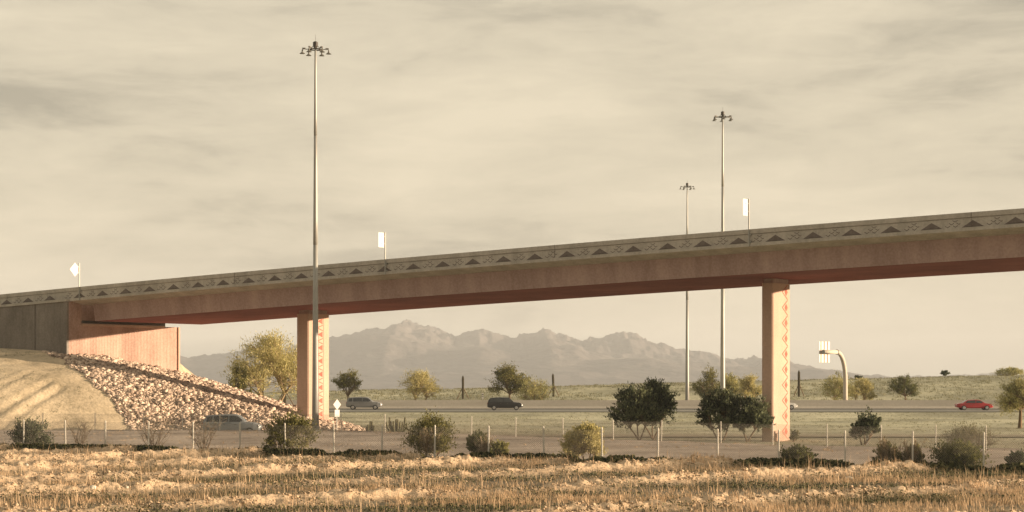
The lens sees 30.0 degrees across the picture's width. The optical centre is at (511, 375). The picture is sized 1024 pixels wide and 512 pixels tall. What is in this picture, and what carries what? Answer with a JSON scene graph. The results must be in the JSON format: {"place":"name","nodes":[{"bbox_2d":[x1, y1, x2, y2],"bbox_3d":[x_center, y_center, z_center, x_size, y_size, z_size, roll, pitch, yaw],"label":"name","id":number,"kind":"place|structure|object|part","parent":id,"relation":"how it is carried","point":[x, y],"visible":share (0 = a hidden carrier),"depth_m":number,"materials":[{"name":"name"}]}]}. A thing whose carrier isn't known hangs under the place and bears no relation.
{"place":"outdoors","nodes":[
{"label":"outdoors","id":0,"kind":"place"},
{"bbox_2d":[0,348,255,429],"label":"embankment","id":1,"kind":"structure","parent":0,"point":[39,393],"depth_m":168.15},
{"bbox_2d":[2,349,159,420],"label":"hill tufts","id":2,"kind":"object","parent":1,"relation":"on","point":[46,380],"visible":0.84,"depth_m":169.96,"materials":[{"name":"grey plant"}]},
{"bbox_2d":[0,288,179,370],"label":"abutment","id":3,"kind":"object","parent":1,"relation":"on","point":[49,320],"visible":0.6,"depth_m":183.85,"materials":[{"name":"concrete"}]},
{"bbox_2d":[82,321,164,325],"bbox_3d":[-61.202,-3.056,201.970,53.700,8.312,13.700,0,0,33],"label":"abutment ledge","id":4,"kind":"structure","parent":3,"relation":"attached to","point":[121,323],"depth_m":188.00,"materials":[{"name":"concrete"}]},
{"bbox_2d":[41,350,365,430],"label":"riprap stones","id":5,"kind":"object","parent":1,"relation":"on","point":[226,397],"visible":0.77,"depth_m":173.53,"materials":[{"name":"beige stone"}]},
{"bbox_2d":[0,430,1022,469],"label":"gravel verge","id":6,"kind":"structure","parent":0,"point":[522,448],"depth_m":120.33,"materials":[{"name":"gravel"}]},
{"bbox_2d":[183,417,226,448],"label":"bare bush","id":7,"kind":"object","parent":6,"relation":"on","point":[204,437],"visible":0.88,"depth_m":110.92,"materials":[{"name":"brown plant"}]},
{"bbox_2d":[261,408,323,448],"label":"bush","id":8,"kind":"object","parent":6,"relation":"on","point":[293,421],"visible":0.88,"depth_m":107.75,"materials":[{"name":"green plant"}]},
{"bbox_2d":[299,35,330,430],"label":"mast light","id":9,"kind":"object","parent":6,"relation":"on","point":[315,386],"visible":0.94,"depth_m":151.84,"materials":[{"name":"metal"}]},
{"bbox_2d":[0,419,1023,467],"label":"chain link fence","id":10,"kind":"object","parent":6,"relation":"on","point":[602,440],"visible":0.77,"depth_m":100.69,"materials":[{"name":"metal"}]},
{"bbox_2d":[0,413,1023,448],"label":"chain link fence","id":11,"kind":"object","parent":6,"relation":"on","point":[826,429],"visible":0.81,"depth_m":131.28,"materials":[{"name":"metal"}]},
{"bbox_2d":[0,442,1023,511],"bbox_3d":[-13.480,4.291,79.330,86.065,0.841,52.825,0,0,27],"label":"field","id":12,"kind":"structure","parent":0,"point":[379,496],"depth_m":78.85,"materials":[{"name":"beige plant"}]},
{"bbox_2d":[3,416,55,444],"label":"bush","id":13,"kind":"object","parent":12,"relation":"on","point":[32,432],"visible":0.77,"depth_m":116.64,"materials":[{"name":"green plant"}]},
{"bbox_2d":[62,417,93,444],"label":"bare bush","id":14,"kind":"object","parent":12,"relation":"on","point":[84,438],"visible":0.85,"depth_m":115.00,"materials":[{"name":"brown plant"}]},
{"bbox_2d":[136,417,172,445],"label":"bare bush","id":15,"kind":"object","parent":12,"relation":"on","point":[150,438],"visible":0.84,"depth_m":112.53,"materials":[{"name":"brown plant"}]},
{"bbox_2d":[399,406,459,457],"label":"bush","id":16,"kind":"object","parent":12,"relation":"on","point":[429,422],"visible":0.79,"depth_m":104.00,"materials":[{"name":"green plant"}]},
{"bbox_2d":[418,427,441,456],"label":"dry plant","id":17,"kind":"object","parent":12,"relation":"on","point":[426,440],"visible":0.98,"depth_m":103.10,"materials":[{"name":"brown plant"}]},
{"bbox_2d":[465,429,492,452],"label":"bush","id":18,"kind":"object","parent":12,"relation":"on","point":[470,445],"visible":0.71,"depth_m":102.39,"materials":[{"name":"green plant"}]},
{"bbox_2d":[474,434,492,452],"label":"dry plant","id":19,"kind":"object","parent":12,"relation":"on","point":[484,449],"visible":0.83,"depth_m":101.96,"materials":[{"name":"brown plant"}]},
{"bbox_2d":[490,439,509,452],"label":"bush","id":20,"kind":"object","parent":12,"relation":"on","point":[499,446],"visible":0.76,"depth_m":101.72,"materials":[{"name":"green plant"}]},
{"bbox_2d":[0,449,1023,511],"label":"field weeds","id":21,"kind":"object","parent":12,"relation":"on","point":[758,485],"visible":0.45,"depth_m":75.78,"materials":[{"name":"brown plant"}]},
{"bbox_2d":[0,443,1023,511],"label":"soil clods","id":22,"kind":"object","parent":12,"relation":"on","point":[447,473],"visible":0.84,"depth_m":77.17,"materials":[{"name":"brown soil"}]},
{"bbox_2d":[0,440,1023,511],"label":"tall grass stalks","id":23,"kind":"object","parent":12,"relation":"on","point":[477,480],"depth_m":74.28,"materials":[{"name":"beige plant"}]},
{"bbox_2d":[2,442,1023,473],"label":"creeper","id":24,"kind":"object","parent":12,"relation":"on","point":[940,465],"visible":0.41,"depth_m":98.47,"materials":[{"name":"green plant"}]},
{"bbox_2d":[558,419,608,457],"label":"bush","id":25,"kind":"object","parent":12,"relation":"on","point":[587,438],"visible":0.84,"depth_m":99.63,"materials":[{"name":"green plant"}]},
{"bbox_2d":[780,443,818,459],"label":"bush","id":26,"kind":"object","parent":12,"relation":"on","point":[796,450],"visible":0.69,"depth_m":94.12,"materials":[{"name":"green plant"}]},
{"bbox_2d":[872,437,907,460],"bbox_3d":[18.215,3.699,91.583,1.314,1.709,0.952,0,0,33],"label":"bush","id":27,"kind":"object","parent":12,"relation":"on","point":[886,449],"visible":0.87,"depth_m":91.69,"materials":[{"name":"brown plant"}]},
{"bbox_2d":[900,439,924,460],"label":"bush","id":28,"kind":"object","parent":12,"relation":"on","point":[908,451],"visible":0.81,"depth_m":91.28,"materials":[{"name":"brown plant"}]},
{"bbox_2d":[927,438,994,465],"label":"bush","id":29,"kind":"object","parent":12,"relation":"on","point":[946,454],"visible":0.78,"depth_m":90.67,"materials":[{"name":"green plant"}]},
{"bbox_2d":[979,472,997,477],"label":"bush","id":30,"kind":"object","parent":12,"relation":"on","point":[991,475],"visible":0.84,"depth_m":83.86,"materials":[{"name":"green plant"}]},
{"bbox_2d":[1004,448,1023,464],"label":"bush","id":31,"kind":"object","parent":12,"relation":"on","point":[1020,456],"visible":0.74,"depth_m":89.35,"materials":[{"name":"green plant"}]},
{"bbox_2d":[0,0,1023,376],"label":"sky","id":32,"kind":"structure","parent":0,"point":[141,140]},
{"bbox_2d":[180,319,1018,392],"bbox_3d":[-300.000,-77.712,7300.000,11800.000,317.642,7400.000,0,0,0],"label":"mountains","id":33,"kind":"structure","parent":0,"point":[377,358],"depth_m":6594.81,"materials":[{"name":"stone"}]},
{"bbox_2d":[254,374,1023,448],"bbox_3d":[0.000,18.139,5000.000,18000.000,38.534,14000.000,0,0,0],"label":"ground","id":34,"kind":"structure","parent":0,"point":[929,420],"depth_m":238.41,"materials":[{"name":"green plant"}]},
{"bbox_2d":[225,361,252,392],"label":"bushy tree","id":35,"kind":"object","parent":34,"relation":"on","point":[241,385],"visible":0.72,"depth_m":231.72,"materials":[{"name":"green plant"}]},
{"bbox_2d":[217,327,296,400],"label":"palo verde tree","id":36,"kind":"object","parent":34,"relation":"on","point":[282,368],"visible":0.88,"depth_m":234.59,"materials":[{"name":"green plant"}]},
{"bbox_2d":[279,383,293,404],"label":"saguaro cactus","id":37,"kind":"object","parent":34,"relation":"on","point":[284,400],"visible":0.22,"depth_m":261.83,"materials":[{"name":"plant"}]},
{"bbox_2d":[333,400,340,428],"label":"road sign","id":38,"kind":"object","parent":34,"relation":"on","point":[336,404],"visible":0.81,"depth_m":165.98,"materials":[{"name":"metal"}]},
{"bbox_2d":[331,368,361,398],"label":"palo verde tree","id":39,"kind":"object","parent":34,"relation":"on","point":[349,381],"visible":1,"depth_m":305.38,"materials":[{"name":"green plant"}]},
{"bbox_2d":[366,421,374,430],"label":"cactus cluster","id":40,"kind":"object","parent":34,"relation":"on","point":[370,427],"visible":0.36,"depth_m":169.04,"materials":[{"name":"green plant"}]},
{"bbox_2d":[386,417,406,431],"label":"cactus cluster","id":41,"kind":"object","parent":34,"relation":"on","point":[396,423],"visible":0.64,"depth_m":170.02,"materials":[{"name":"green plant"}]},
{"bbox_2d":[397,366,442,399],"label":"palo verde tree","id":42,"kind":"object","parent":34,"relation":"on","point":[421,384],"visible":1,"depth_m":303.29,"materials":[{"name":"green plant"}]},
{"bbox_2d":[457,376,468,398],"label":"saguaro cactus","id":43,"kind":"object","parent":34,"relation":"on","point":[462,389],"visible":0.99,"depth_m":326.63,"materials":[{"name":"plant"}]},
{"bbox_2d":[485,362,532,398],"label":"mesquite tree","id":44,"kind":"object","parent":34,"relation":"on","point":[507,377],"visible":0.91,"depth_m":306.02,"materials":[{"name":"green plant"}]},
{"bbox_2d":[515,376,554,399],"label":"palo verde tree","id":45,"kind":"object","parent":34,"relation":"on","point":[532,387],"visible":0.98,"depth_m":302.41,"materials":[{"name":"green plant"}]},
{"bbox_2d":[66,208,1023,441],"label":"overpass","id":46,"kind":"object","parent":34,"relation":"on","point":[775,263],"visible":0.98,"depth_m":151.30,"materials":[{"name":"concrete"}]},
{"bbox_2d":[70,263,81,299],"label":"road sign","id":47,"kind":"object","parent":46,"relation":"attached to","point":[75,269],"visible":1,"depth_m":179.47,"materials":[{"name":"metal"}]},
{"bbox_2d":[378,232,387,273],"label":"road sign","id":48,"kind":"object","parent":46,"relation":"attached to","point":[381,239],"visible":1,"depth_m":159.69,"materials":[{"name":"metal"}]},
{"bbox_2d":[743,199,751,245],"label":"road sign","id":49,"kind":"object","parent":46,"relation":"attached to","point":[746,207],"visible":1,"depth_m":141.20,"materials":[{"name":"metal"}]},
{"bbox_2d":[548,374,558,396],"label":"saguaro cactus","id":50,"kind":"object","parent":34,"relation":"on","point":[553,390],"visible":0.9,"depth_m":329.44,"materials":[{"name":"plant"}]},
{"bbox_2d":[603,381,668,439],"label":"ironwood tree","id":51,"kind":"object","parent":34,"relation":"on","point":[639,408],"visible":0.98,"depth_m":149.31,"materials":[{"name":"green plant"}]},
{"bbox_2d":[633,376,680,439],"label":"ironwood tree","id":52,"kind":"object","parent":34,"relation":"on","point":[665,397],"visible":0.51,"depth_m":152.40,"materials":[{"name":"green plant"}]},
{"bbox_2d":[329,409,1023,411],"bbox_3d":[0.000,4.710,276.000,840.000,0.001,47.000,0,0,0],"label":"highway","id":53,"kind":"structure","parent":34,"relation":"on","point":[678,410],"depth_m":260.67,"materials":[{"name":"grey asphalt"}]},
{"bbox_2d":[346,397,381,409],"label":"suv","id":54,"kind":"object","parent":53,"relation":"on","point":[352,403],"visible":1,"depth_m":266.17,"materials":[{"name":"grey paint"}]},
{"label":"side window","id":55,"kind":"part","parent":54,"relation":"part of","materials":[{"name":"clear glass"}]},
{"bbox_2d":[487,397,522,409],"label":"suv","id":56,"kind":"object","parent":53,"relation":"on","point":[499,402],"visible":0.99,"depth_m":262.17,"materials":[{"name":"black paint"}]},
{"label":"side window","id":57,"kind":"part","parent":56,"relation":"part of","materials":[{"name":"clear glass"}]},
{"bbox_2d":[277,400,1005,408],"bbox_3d":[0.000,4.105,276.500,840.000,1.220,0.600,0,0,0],"label":"median barrier","id":58,"kind":"object","parent":53,"relation":"on","point":[682,404],"visible":0.38,"depth_m":276.36,"materials":[{"name":"concrete"}]},
{"bbox_2d":[790,403,797,409],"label":"sedan","id":59,"kind":"object","parent":53,"relation":"on","point":[793,405],"visible":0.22,"depth_m":266.17,"materials":[{"name":"white paint"}]},
{"bbox_2d":[819,341,847,399],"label":"cantilever sign","id":60,"kind":"object","parent":53,"relation":"on","point":[825,351],"visible":1,"depth_m":275.40,"materials":[{"name":"white metal"}]},
{"bbox_2d":[955,399,992,409],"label":"sedan","id":61,"kind":"object","parent":53,"relation":"on","point":[965,404],"visible":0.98,"depth_m":262.17,"materials":[{"name":"red paint"}]},
{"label":"side window","id":62,"kind":"part","parent":61,"relation":"part of","materials":[{"name":"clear glass"}]},
{"bbox_2d":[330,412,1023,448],"bbox_3d":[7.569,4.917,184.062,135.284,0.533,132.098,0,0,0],"label":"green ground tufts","id":63,"kind":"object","parent":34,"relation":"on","point":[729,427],"visible":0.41,"depth_m":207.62,"materials":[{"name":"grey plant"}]},
{"bbox_2d":[680,183,694,399],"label":"mast light","id":64,"kind":"object","parent":34,"relation":"on","point":[687,354],"visible":0.88,"depth_m":295.82,"materials":[{"name":"metal"}]},
{"bbox_2d":[689,364,719,397],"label":"mesquite tree","id":65,"kind":"object","parent":34,"relation":"on","point":[710,376],"visible":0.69,"depth_m":302.45,"materials":[{"name":"green plant"}]},
{"bbox_2d":[694,385,744,439],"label":"ironwood tree","id":66,"kind":"object","parent":34,"relation":"on","point":[725,406],"visible":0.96,"depth_m":148.33,"materials":[{"name":"green plant"}]},
{"bbox_2d":[713,111,732,417],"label":"mast light","id":67,"kind":"object","parent":34,"relation":"on","point":[722,349],"visible":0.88,"depth_m":211.85,"materials":[{"name":"metal"}]},
{"bbox_2d":[715,372,740,395],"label":"palo verde tree","id":68,"kind":"object","parent":34,"relation":"on","point":[731,381],"visible":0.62,"depth_m":305.31,"materials":[{"name":"green plant"}]},
{"bbox_2d":[736,371,761,397],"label":"palo verde tree","id":69,"kind":"object","parent":34,"relation":"on","point":[746,384],"visible":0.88,"depth_m":299.48,"materials":[{"name":"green plant"}]},
{"bbox_2d":[730,392,774,441],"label":"ironwood tree","id":70,"kind":"object","parent":34,"relation":"on","point":[754,412],"visible":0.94,"depth_m":147.38,"materials":[{"name":"green plant"}]},
{"bbox_2d":[790,429,799,441],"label":"bush","id":71,"kind":"object","parent":34,"relation":"on","point":[796,434],"visible":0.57,"depth_m":148.91,"materials":[{"name":"green plant"}]},
{"bbox_2d":[793,371,803,396],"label":"saguaro cactus","id":72,"kind":"object","parent":34,"relation":"on","point":[798,386],"visible":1,"depth_m":323.83,"materials":[{"name":"plant"}]},
{"bbox_2d":[818,370,853,399],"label":"palo verde tree","id":73,"kind":"object","parent":34,"relation":"on","point":[834,385],"visible":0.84,"depth_m":308.47,"materials":[{"name":"green plant"}]},
{"bbox_2d":[848,376,877,399],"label":"palo verde tree","id":74,"kind":"object","parent":34,"relation":"on","point":[865,389],"visible":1,"depth_m":302.63,"materials":[{"name":"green plant"}]},
{"bbox_2d":[849,405,881,444],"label":"ironwood tree","id":75,"kind":"object","parent":34,"relation":"on","point":[870,420],"visible":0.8,"depth_m":139.79,"materials":[{"name":"green plant"}]},
{"bbox_2d":[886,373,920,399],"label":"palo verde tree","id":76,"kind":"object","parent":34,"relation":"on","point":[909,390],"visible":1,"depth_m":302.45,"materials":[{"name":"green plant"}]},
{"bbox_2d":[940,370,950,375],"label":"tree","id":77,"kind":"object","parent":34,"relation":"on","point":[945,372],"visible":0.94,"depth_m":371.59,"materials":[{"name":"green plant"}]},
{"bbox_2d":[930,419,1000,447],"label":"bush","id":78,"kind":"object","parent":34,"relation":"on","point":[964,430],"visible":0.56,"depth_m":131.62,"materials":[{"name":"green plant"}]},
{"bbox_2d":[988,373,1023,428],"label":"palo verde tree","id":79,"kind":"object","parent":34,"relation":"on","point":[1014,399],"visible":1,"depth_m":185.38,"materials":[{"name":"green plant"}]},
{"bbox_2d":[989,366,1023,375],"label":"palo verde tree","id":80,"kind":"object","parent":34,"relation":"on","point":[1006,371],"visible":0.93,"depth_m":375.11,"materials":[{"name":"green plant"}]},
{"bbox_2d":[482,434,1023,436],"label":"ramp road","id":81,"kind":"structure","parent":0,"point":[833,435],"depth_m":160.77,"materials":[{"name":"grey asphalt"}]},
{"bbox_2d":[202,414,261,429],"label":"suv","id":82,"kind":"object","parent":81,"relation":"on","point":[232,417],"visible":0.37,"depth_m":160.70,"materials":[{"name":"blue paint"}]},
{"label":"side window","id":83,"kind":"part","parent":82,"relation":"part of","materials":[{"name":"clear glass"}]},
{"bbox_3d":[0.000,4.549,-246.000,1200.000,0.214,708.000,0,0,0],"label":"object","id":84,"kind":"structure","parent":0,"visible":0},
{"bbox_2d":[902,444,925,461],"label":"bush","id":85,"kind":"object","parent":84,"relation":"on","point":[920,456],"visible":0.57,"depth_m":91.80,"materials":[{"name":"green plant"}]}
]}

